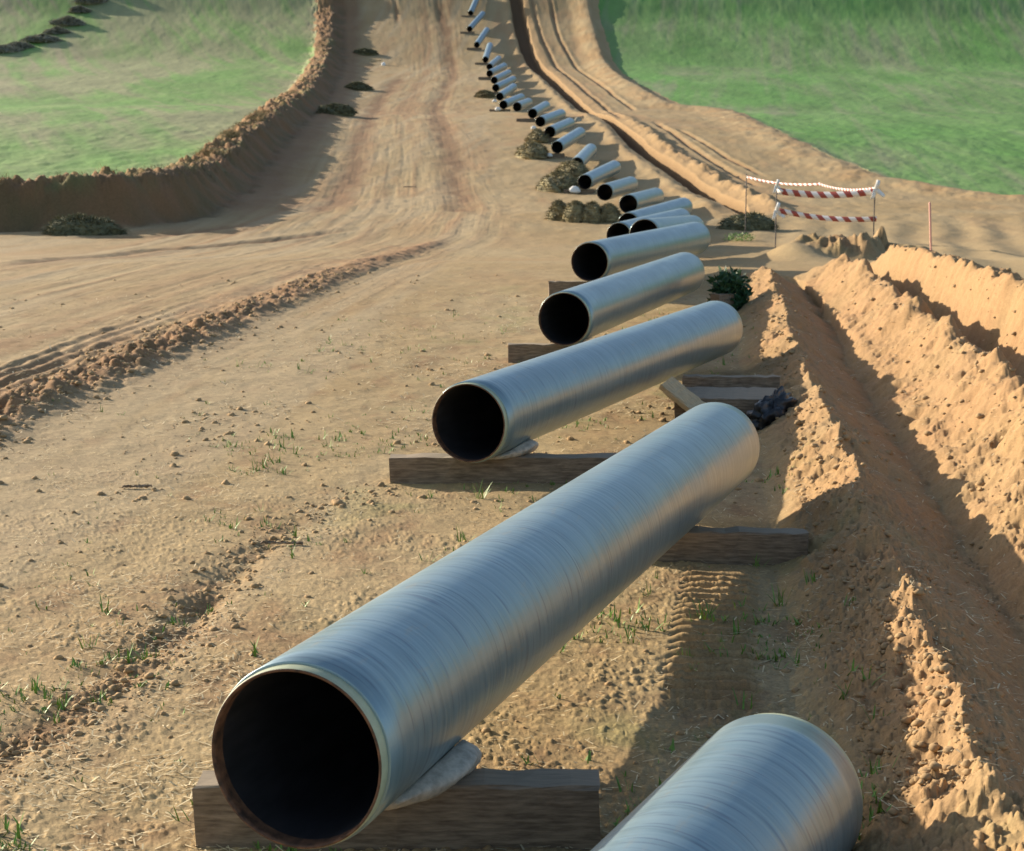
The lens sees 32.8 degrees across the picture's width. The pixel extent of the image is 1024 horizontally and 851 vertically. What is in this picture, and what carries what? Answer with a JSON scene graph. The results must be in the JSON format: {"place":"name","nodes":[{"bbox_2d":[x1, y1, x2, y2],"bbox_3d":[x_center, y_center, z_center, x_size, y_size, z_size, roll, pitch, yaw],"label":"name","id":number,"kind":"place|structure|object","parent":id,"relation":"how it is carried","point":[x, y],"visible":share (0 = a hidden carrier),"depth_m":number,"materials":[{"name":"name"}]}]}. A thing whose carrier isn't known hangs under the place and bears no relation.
{"place":"outdoors","nodes":[
{"label":"outdoors","id":0,"kind":"place"},
{"bbox_2d":[0,0,317,180],"bbox_3d":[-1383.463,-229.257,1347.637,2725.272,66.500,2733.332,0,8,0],"label":"grass field","id":1,"kind":"structure","parent":0,"point":[123,85],"depth_m":241.38,"materials":[{"name":"plant"}]},
{"bbox_2d":[0,44,26,52],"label":"scrub bush","id":2,"kind":"object","parent":1,"relation":"on","point":[8,48],"visible":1,"depth_m":276.48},
{"bbox_2d":[4,41,34,48],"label":"scrub bush","id":3,"kind":"object","parent":1,"relation":"on","point":[21,44],"visible":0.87,"depth_m":279.51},
{"bbox_2d":[19,33,63,42],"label":"scrub bush","id":4,"kind":"object","parent":1,"relation":"on","point":[40,38],"visible":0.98,"depth_m":283.97,"materials":[{"name":"plant"}]},
{"bbox_2d":[43,26,70,34],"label":"scrub bush","id":5,"kind":"object","parent":1,"relation":"on","point":[55,30],"visible":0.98,"depth_m":290.73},
{"bbox_2d":[47,15,86,26],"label":"scrub bush","id":6,"kind":"object","parent":1,"relation":"on","point":[67,20],"visible":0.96,"depth_m":296.55,"materials":[{"name":"plant"}]},
{"bbox_2d":[67,5,91,12],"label":"scrub bush","id":7,"kind":"object","parent":1,"relation":"on","point":[79,9],"visible":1,"depth_m":306.05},
{"bbox_2d":[71,0,107,4],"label":"scrub bush","id":8,"kind":"object","parent":1,"relation":"on","point":[87,2],"visible":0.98,"depth_m":310.23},
{"bbox_2d":[0,0,348,232],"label":"topsoil bank","id":9,"kind":"structure","parent":0,"point":[174,193],"depth_m":98.43,"materials":[{"name":"soil"}]},
{"bbox_2d":[0,3,332,184],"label":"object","id":10,"kind":"object","parent":9,"relation":"on","point":[233,132],"visible":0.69,"depth_m":133.24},
{"bbox_2d":[0,0,1023,850],"bbox_3d":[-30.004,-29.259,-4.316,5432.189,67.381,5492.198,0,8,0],"label":"ground","id":11,"kind":"structure","parent":0,"point":[336,194],"depth_m":28.21,"materials":[{"name":"soil"}]},
{"bbox_2d":[26,673,37,690],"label":"grass tuft","id":12,"kind":"object","parent":11,"relation":"on","point":[33,684],"visible":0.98,"depth_m":13.17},
{"bbox_2d":[38,211,131,235],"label":"brush heap","id":13,"kind":"object","parent":11,"relation":"on","point":[77,224],"visible":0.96,"depth_m":82.81,"materials":[{"name":"plant"}]},
{"bbox_2d":[78,632,99,648],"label":"grass tuft","id":14,"kind":"object","parent":11,"relation":"on","point":[82,647],"visible":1,"depth_m":14.41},
{"bbox_2d":[99,692,113,705],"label":"grass tuft","id":15,"kind":"object","parent":11,"relation":"on","point":[107,701],"visible":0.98,"depth_m":12.96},
{"bbox_2d":[121,484,152,487],"bbox_3d":[-4.584,0.741,21.286,0.383,0.048,0.051,0,8,-3],"label":"stick","id":16,"kind":"object","parent":11,"relation":"on","point":[141,486],"visible":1,"depth_m":21.28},
{"bbox_2d":[169,806,188,820],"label":"grass tuft","id":17,"kind":"object","parent":11,"relation":"on","point":[177,815],"visible":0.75,"depth_m":10.56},
{"bbox_2d":[196,604,213,614],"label":"grass tuft","id":18,"kind":"object","parent":11,"relation":"on","point":[208,611],"visible":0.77,"depth_m":15.84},
{"bbox_2d":[260,540,302,544],"bbox_3d":[-2.417,1.230,18.280,0.466,0.048,0.056,1,8,6],"label":"stick","id":19,"kind":"object","parent":11,"relation":"on","point":[282,542],"visible":1,"depth_m":18.27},
{"bbox_2d":[315,102,358,115],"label":"brush heap","id":20,"kind":"object","parent":11,"relation":"on","point":[335,108],"visible":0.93,"depth_m":184.03,"materials":[{"name":"plant"}]},
{"bbox_2d":[344,81,374,90],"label":"brush heap","id":21,"kind":"object","parent":11,"relation":"on","point":[359,86],"visible":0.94,"depth_m":229.55,"materials":[{"name":"plant"}]},
{"bbox_2d":[352,47,379,55],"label":"brush heap","id":22,"kind":"object","parent":11,"relation":"on","point":[366,51],"visible":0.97,"depth_m":279.23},
{"bbox_2d":[192,768,600,850],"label":"timber sleeper","id":23,"kind":"object","parent":11,"relation":"on","point":[480,808],"visible":0.56,"depth_m":10.13,"materials":[{"name":"wood"}]},
{"bbox_2d":[385,739,481,809],"bbox_3d":[-0.506,1.992,10.112,0.554,0.217,0.926,3,8,17],"label":"padding sack","id":24,"kind":"object","parent":23,"relation":"on","point":[457,762],"visible":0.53,"depth_m":9.93,"materials":[{"name":"grey fabric"}]},
{"bbox_2d":[211,402,759,848],"bbox_3d":[0.595,0.973,14.311,1.000,1.000,11.300,3,8,17],"label":"steel pipe","id":25,"kind":"object","parent":23,"relation":"on","point":[353,723],"visible":1,"depth_m":10.37,"materials":[{"name":"metal"}]},
{"bbox_2d":[0,305,891,850],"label":"seedling grass","id":26,"kind":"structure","parent":11,"relation":"on","point":[254,651],"depth_m":14.64,"materials":[{"name":"plant"}]},
{"bbox_2d":[456,526,477,541],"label":"grass tuft","id":27,"kind":"object","parent":11,"relation":"on","point":[463,536],"visible":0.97,"depth_m":18.39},
{"bbox_2d":[467,48,481,49],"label":"timber sleeper","id":28,"kind":"object","parent":11,"relation":"on","point":[474,48],"visible":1,"depth_m":283.27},
{"bbox_2d":[474,27,489,47],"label":"steel pipe","id":29,"kind":"object","parent":28,"relation":"on","point":[481,37],"visible":1,"depth_m":286.46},
{"bbox_2d":[471,480,490,498],"bbox_3d":[-0.355,0.765,20.715,0.303,0.254,0.338,-8,12,-44],"label":"grass tuft","id":30,"kind":"object","parent":11,"relation":"on","point":[481,491],"visible":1,"depth_m":20.73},
{"bbox_2d":[473,90,495,97],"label":"straw heap","id":31,"kind":"object","parent":11,"relation":"on","point":[484,94],"visible":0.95,"depth_m":218.78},
{"bbox_2d":[478,77,491,79],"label":"timber sleeper","id":32,"kind":"object","parent":11,"relation":"on","point":[484,78],"visible":0.77,"depth_m":247.29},
{"bbox_2d":[486,63,507,76],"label":"steel pipe","id":33,"kind":"object","parent":32,"relation":"on","point":[496,69],"visible":1,"depth_m":250.49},
{"bbox_2d":[486,56,501,69],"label":"steel pipe","id":34,"kind":"object","parent":11,"relation":"on","point":[495,61],"visible":0.94,"depth_m":262.55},
{"bbox_2d":[489,109,509,111],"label":"timber sleeper","id":35,"kind":"object","parent":11,"relation":"on","point":[491,110],"visible":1,"depth_m":199.28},
{"bbox_2d":[499,93,524,108],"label":"steel pipe","id":36,"kind":"object","parent":35,"relation":"on","point":[507,102],"visible":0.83,"depth_m":202.03,"materials":[{"name":"metal"}]},
{"bbox_2d":[491,69,511,83],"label":"steel pipe","id":37,"kind":"object","parent":11,"relation":"on","point":[501,76],"visible":0.97,"depth_m":238.50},
{"bbox_2d":[389,453,616,483],"bbox_3d":[-0.071,0.556,21.793,2.920,0.394,0.322,0,8,0],"label":"timber sleeper","id":38,"kind":"object","parent":11,"relation":"on","point":[433,468],"visible":0.64,"depth_m":21.64,"materials":[{"name":"wood"}]},
{"bbox_2d":[488,439,537,459],"bbox_3d":[0.026,0.284,21.830,0.495,0.172,0.856,3,10,22],"label":"padding sack","id":39,"kind":"object","parent":38,"relation":"on","point":[527,446],"visible":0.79,"depth_m":21.64,"materials":[{"name":"grey fabric"}]},
{"bbox_2d":[432,301,742,462],"bbox_3d":[1.578,-0.892,26.170,1.000,1.000,11.300,3,10,22],"label":"steel pipe","id":40,"kind":"object","parent":38,"relation":"on","point":[484,417],"visible":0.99,"depth_m":23.30,"materials":[{"name":"metal"}]},
{"bbox_2d":[496,83,516,100],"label":"steel pipe","id":41,"kind":"object","parent":11,"relation":"on","point":[506,92],"visible":1,"depth_m":214.50,"materials":[{"name":"metal"}]},
{"bbox_2d":[0,258,1023,850],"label":"straw litter","id":42,"kind":"object","parent":11,"relation":"on","point":[48,774],"visible":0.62,"depth_m":14.41,"materials":[{"name":"plant"}]},
{"bbox_2d":[513,98,532,110],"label":"steel pipe","id":43,"kind":"object","parent":11,"relation":"on","point":[522,104],"visible":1,"depth_m":191.02,"materials":[{"name":"metal"}]},
{"bbox_2d":[516,118,535,121],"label":"timber sleeper","id":44,"kind":"object","parent":11,"relation":"on","point":[525,119],"visible":0.76,"depth_m":175.29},
{"bbox_2d":[528,101,549,117],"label":"steel pipe","id":45,"kind":"object","parent":44,"relation":"on","point":[538,109],"visible":1,"depth_m":178.91,"materials":[{"name":"metal"}]},
{"bbox_2d":[513,140,549,159],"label":"straw heap","id":46,"kind":"object","parent":11,"relation":"on","point":[530,150],"visible":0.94,"depth_m":138.38,"materials":[{"name":"plant"}]},
{"bbox_2d":[524,128,551,142],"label":"straw heap","id":47,"kind":"object","parent":11,"relation":"on","point":[536,135],"visible":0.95,"depth_m":150.70,"materials":[{"name":"plant"}]},
{"bbox_2d":[508,343,572,362],"bbox_3d":[1.031,-1.311,32.163,2.216,0.423,0.328,0,8,0],"label":"timber sleeper","id":48,"kind":"object","parent":11,"relation":"on","point":[519,352],"visible":0.2,"depth_m":32.00,"materials":[{"name":"wood"}]},
{"bbox_2d":[538,252,704,345],"bbox_3d":[2.558,-2.805,36.738,1.000,1.000,11.300,3,10,17],"label":"steel pipe","id":49,"kind":"object","parent":48,"relation":"on","point":[576,314],"visible":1,"depth_m":33.98,"materials":[{"name":"metal"}]},
{"bbox_2d":[535,109,565,126],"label":"steel pipe","id":50,"kind":"object","parent":11,"relation":"on","point":[549,118],"visible":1,"depth_m":166.49,"materials":[{"name":"metal"}]},
{"bbox_2d":[548,138,558,141],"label":"timber sleeper","id":51,"kind":"object","parent":11,"relation":"on","point":[553,139],"visible":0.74,"depth_m":151.28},
{"bbox_2d":[544,118,574,137],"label":"steel pipe","id":52,"kind":"object","parent":51,"relation":"on","point":[562,126],"visible":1,"depth_m":154.60,"materials":[{"name":"metal"}]},
{"bbox_2d":[546,153,564,157],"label":"timber sleeper","id":53,"kind":"object","parent":11,"relation":"on","point":[558,155],"visible":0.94,"depth_m":139.28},
{"bbox_2d":[551,127,585,152],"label":"steel pipe","id":54,"kind":"object","parent":53,"relation":"on","point":[563,143],"visible":1,"depth_m":142.40,"materials":[{"name":"metal"}]},
{"bbox_2d":[544,199,567,220],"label":"straw bundle","id":55,"kind":"object","parent":11,"relation":"on","point":[556,208],"visible":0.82,"depth_m":91.58,"materials":[{"name":"plant"}]},
{"bbox_2d":[535,169,580,192],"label":"straw heap","id":56,"kind":"object","parent":11,"relation":"on","point":[557,181],"visible":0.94,"depth_m":116.40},
{"bbox_2d":[548,281,587,295],"bbox_3d":[1.880,-3.445,44.066,1.917,0.445,0.323,0,8,0],"label":"timber sleeper","id":57,"kind":"object","parent":11,"relation":"on","point":[555,286],"visible":0.24,"depth_m":43.90,"materials":[{"name":"wood"}]},
{"bbox_2d":[571,222,710,281],"bbox_3d":[3.802,-4.945,48.659,1.000,1.000,11.300,3,10,19],"label":"steel pipe","id":58,"kind":"object","parent":57,"relation":"on","point":[596,259],"visible":0.9,"depth_m":46.03,"materials":[{"name":"metal"}]},
{"bbox_2d":[558,199,585,222],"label":"straw bundle","id":59,"kind":"object","parent":11,"relation":"on","point":[572,212],"visible":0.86,"depth_m":90.42,"materials":[{"name":"plant"}]},
{"bbox_2d":[555,160,588,179],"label":"straw heap","id":60,"kind":"object","parent":11,"relation":"on","point":[575,169],"visible":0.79,"depth_m":124.37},
{"bbox_2d":[571,144,596,164],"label":"steel pipe","id":61,"kind":"object","parent":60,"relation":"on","point":[585,154],"visible":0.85,"depth_m":131.81,"materials":[{"name":"metal"}]},
{"bbox_2d":[569,186,580,193],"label":"white pad","id":62,"kind":"object","parent":11,"relation":"on","point":[574,189],"visible":1,"depth_m":114.88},
{"bbox_2d":[564,189,593,193],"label":"timber sleeper","id":63,"kind":"object","parent":11,"relation":"on","point":[587,191],"visible":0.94,"depth_m":115.28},
{"bbox_2d":[578,160,620,189],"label":"steel pipe","id":64,"kind":"object","parent":63,"relation":"on","point":[591,178],"visible":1,"depth_m":118.36,"materials":[{"name":"metal"}]},
{"bbox_2d":[579,200,603,223],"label":"straw bundle","id":65,"kind":"object","parent":11,"relation":"on","point":[591,212],"visible":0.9,"depth_m":90.08,"materials":[{"name":"plant"}]},
{"bbox_2d":[599,202,621,222],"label":"straw bundle","id":66,"kind":"object","parent":11,"relation":"on","point":[610,212],"visible":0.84,"depth_m":90.11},
{"bbox_2d":[597,176,637,200],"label":"steel pipe","id":67,"kind":"object","parent":11,"relation":"on","point":[613,189],"visible":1,"depth_m":106.47,"materials":[{"name":"metal"}]},
{"bbox_2d":[615,775,639,791],"bbox_3d":[0.725,2.288,11.069,0.227,0.128,0.074,7,11,39],"label":"grass tuft","id":68,"kind":"object","parent":11,"relation":"on","point":[619,787],"visible":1,"depth_m":11.09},
{"bbox_2d":[624,622,635,637],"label":"grass tuft","id":69,"kind":"object","parent":11,"relation":"on","point":[629,630],"visible":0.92,"depth_m":14.70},
{"bbox_2d":[641,583,650,596],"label":"grass tuft","id":70,"kind":"object","parent":11,"relation":"on","point":[648,593],"visible":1,"depth_m":16.18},
{"bbox_2d":[606,208,689,237],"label":"steel pipe","id":71,"kind":"object","parent":11,"relation":"on","point":[620,228],"visible":0.31,"depth_m":69.53,"materials":[{"name":"metal"}]},
{"bbox_2d":[618,197,692,221],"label":"steel pipe","id":72,"kind":"object","parent":11,"relation":"on","point":[684,203],"visible":0.45,"depth_m":83.48,"materials":[{"name":"metal"}]},
{"bbox_2d":[629,215,703,233],"bbox_3d":[5.585,-6.866,61.443,1.000,1.000,11.300,2,8,14],"label":"steel pipe","id":73,"kind":"object","parent":11,"relation":"on","point":[641,225],"visible":0.36,"depth_m":58.76,"materials":[{"name":"metal"}]},
{"bbox_2d":[659,376,704,411],"bbox_3d":[2.571,-0.386,25.717,0.818,0.120,0.361,41,43,15],"label":"timber slab","id":74,"kind":"object","parent":11,"relation":"on","point":[673,389],"depth_m":25.68,"materials":[{"name":"wood"}]},
{"bbox_2d":[692,600,722,619],"bbox_3d":[1.712,1.609,15.208,0.280,0.184,0.274,0,8,0],"label":"grass tuft","id":75,"kind":"object","parent":11,"relation":"on","point":[706,612],"visible":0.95,"depth_m":15.26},
{"bbox_2d":[710,293,733,305],"bbox_3d":[4.827,-2.820,40.020,0.437,0.440,0.378,-5,10,-28],"label":"timber block","id":76,"kind":"object","parent":11,"relation":"on","point":[723,297],"depth_m":39.88,"materials":[{"name":"wood"}]},
{"bbox_2d":[591,713,862,850],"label":"steel pipe","id":77,"kind":"object","parent":11,"relation":"on","point":[770,782],"visible":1,"depth_m":8.91,"materials":[{"name":"metal"}]},
{"bbox_2d":[657,526,808,564],"bbox_3d":[2.015,1.228,17.570,1.915,0.392,0.332,1,8,6],"label":"timber sleeper","id":78,"kind":"object","parent":11,"relation":"on","point":[737,545],"visible":0.45,"depth_m":17.39,"materials":[{"name":"wood"}]},
{"bbox_2d":[722,232,753,241],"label":"grass patch","id":79,"kind":"object","parent":11,"relation":"on","point":[742,237],"visible":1,"depth_m":79.96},
{"bbox_2d":[745,174,746,233],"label":"tape stake","id":80,"kind":"object","parent":11,"relation":"on","point":[745,203],"visible":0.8,"depth_m":83.33,"materials":[{"name":"metal"}]},
{"bbox_2d":[747,176,873,190],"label":"barrier tape","id":81,"kind":"object","parent":80,"relation":"attached to","point":[810,184],"visible":0.86,"depth_m":76.25,"materials":[{"name":"plastic"}]},
{"bbox_2d":[732,687,760,708],"bbox_3d":[1.733,2.006,12.849,0.222,0.154,0.158,4,9,26],"label":"grass tuft","id":82,"kind":"object","parent":11,"relation":"on","point":[744,699],"visible":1,"depth_m":12.83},
{"bbox_2d":[716,211,780,230],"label":"scrub clump","id":83,"kind":"object","parent":11,"relation":"on","point":[756,221],"visible":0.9,"depth_m":86.19,"materials":[{"name":"plant"}]},
{"bbox_2d":[752,555,764,567],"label":"grass tuft","id":84,"kind":"object","parent":11,"relation":"on","point":[757,564],"visible":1,"depth_m":17.32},
{"bbox_2d":[775,190,776,247],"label":"tape stake","id":85,"kind":"object","parent":11,"relation":"on","point":[775,221],"visible":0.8,"depth_m":67.57,"materials":[{"name":"metal"}]},
{"bbox_2d":[773,179,782,193],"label":"tape knot","id":86,"kind":"object","parent":85,"relation":"attached to","point":[776,187],"visible":1,"depth_m":67.27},
{"bbox_2d":[772,202,784,219],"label":"tape knot","id":87,"kind":"object","parent":85,"relation":"attached to","point":[776,210],"visible":1,"depth_m":67.41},
{"bbox_2d":[778,208,876,221],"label":"barrier tape","id":88,"kind":"object","parent":85,"relation":"attached to","point":[823,217],"visible":1,"depth_m":66.53,"materials":[{"name":"plastic"}]},
{"bbox_2d":[768,583,792,606],"bbox_3d":[2.437,1.524,15.755,0.253,0.248,0.405,3,9,18],"label":"grass tuft","id":89,"kind":"object","parent":11,"relation":"on","point":[779,600],"visible":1,"depth_m":15.71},
{"bbox_2d":[873,198,874,235],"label":"tape stake","id":90,"kind":"object","parent":11,"relation":"on","point":[874,217],"visible":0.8,"depth_m":65.55,"materials":[{"name":"metal"}]},
{"bbox_2d":[777,188,872,197],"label":"barrier tape","id":91,"kind":"object","parent":90,"relation":"attached to","point":[838,194],"visible":1,"depth_m":66.43,"materials":[{"name":"plastic"}]},
{"bbox_2d":[871,180,884,199],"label":"tape knot","id":92,"kind":"object","parent":90,"relation":"attached to","point":[877,190],"visible":1,"depth_m":65.31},
{"bbox_2d":[738,244,1023,850],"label":"spoil terrain","id":93,"kind":"structure","parent":11,"relation":"on","point":[981,809],"depth_m":19.01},
{"bbox_2d":[0,249,1023,850],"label":"dirt clods","id":94,"kind":"object","parent":93,"relation":"on","point":[914,779],"visible":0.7,"depth_m":15.63,"materials":[{"name":"soil"}]},
{"bbox_2d":[674,386,776,417],"bbox_3d":[3.219,-0.328,26.231,1.521,0.362,0.971,1,12,8],"label":"timber board","id":95,"kind":"object","parent":93,"relation":"on","point":[744,400],"visible":0.51,"depth_m":25.97,"materials":[{"name":"wood"}]},
{"bbox_2d":[706,265,753,310],"bbox_3d":[5.029,-3.108,40.267,1.131,1.207,1.110,0,8,0],"label":"leafy plant","id":96,"kind":"object","parent":93,"relation":"on","point":[727,282],"visible":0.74,"depth_m":40.03,"materials":[{"name":"green plant"}]},
{"bbox_2d":[682,374,779,388],"bbox_3d":[3.420,-0.491,27.195,1.521,0.603,0.266,1,8,6],"label":"timber board","id":97,"kind":"object","parent":93,"relation":"on","point":[746,381],"visible":0.41,"depth_m":27.05,"materials":[{"name":"wood"}]},
{"bbox_2d":[746,385,797,430],"bbox_3d":[3.836,-0.230,25.504,0.585,0.586,1.097,18,33,39],"label":"plastic sheet","id":98,"kind":"object","parent":93,"relation":"on","point":[767,410],"visible":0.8,"depth_m":25.30,"materials":[{"name":"plastic"}]},
{"bbox_2d":[803,569,815,584],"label":"grass tuft","id":99,"kind":"object","parent":93,"relation":"on","point":[812,578],"visible":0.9,"depth_m":16.11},
{"bbox_2d":[859,703,890,721],"bbox_3d":[2.459,1.949,11.725,0.100,0.175,0.315,-8,11,-43],"label":"grass tuft","id":100,"kind":"object","parent":93,"relation":"on","point":[874,713],"visible":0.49,"depth_m":11.78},
{"bbox_2d":[861,753,898,773],"bbox_3d":[2.252,2.080,10.671,0.246,0.198,0.102,7,11,38],"label":"grass tuft","id":101,"kind":"object","parent":93,"relation":"on","point":[878,765],"visible":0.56,"depth_m":10.68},
{"bbox_2d":[929,202,931,250],"bbox_3d":[13.398,-6.078,55.709,0.196,2.132,0.067,0,8,0],"label":"marker stake","id":102,"kind":"object","parent":11,"relation":"on","point":[930,230],"visible":0.8,"depth_m":55.65,"materials":[{"name":"pink paint"}]},
{"bbox_2d":[599,0,1023,194],"bbox_3d":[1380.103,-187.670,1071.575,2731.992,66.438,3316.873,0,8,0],"label":"crop field","id":103,"kind":"structure","parent":0,"point":[929,91],"depth_m":260.78,"materials":[{"name":"plant"}]},
{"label":"timber sleeper","id":104,"kind":"object","parent":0,"visible":0},
{"bbox_2d":[619,188,663,212],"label":"steel pipe","id":105,"kind":"object","parent":104,"relation":"on","point":[640,199],"visible":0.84,"depth_m":94.58,"materials":[{"name":"metal"}]},
{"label":"timber sleeper","id":106,"kind":"object","parent":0,"visible":0},
{"bbox_2d":[492,76,516,91],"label":"steel pipe","id":107,"kind":"object","parent":106,"relation":"on","point":[502,84],"visible":0.96,"depth_m":226.41,"materials":[{"name":"metal"}]},
{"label":"timber sleeper","id":108,"kind":"object","parent":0,"visible":0},
{"bbox_2d":[482,42,492,62],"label":"steel pipe","id":109,"kind":"object","parent":108,"relation":"on","point":[487,52],"visible":1,"depth_m":274.34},
{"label":"timber sleeper","id":110,"kind":"object","parent":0,"visible":0},
{"bbox_2d":[467,11,485,31],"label":"steel pipe","id":111,"kind":"object","parent":110,"relation":"on","point":[476,21],"visible":1,"depth_m":298.56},
{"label":"timber sleeper","id":112,"kind":"object","parent":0,"visible":0},
{"bbox_2d":[468,0,478,14],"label":"steel pipe","id":113,"kind":"object","parent":112,"relation":"on","point":[473,6],"visible":1,"depth_m":308.76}
]}

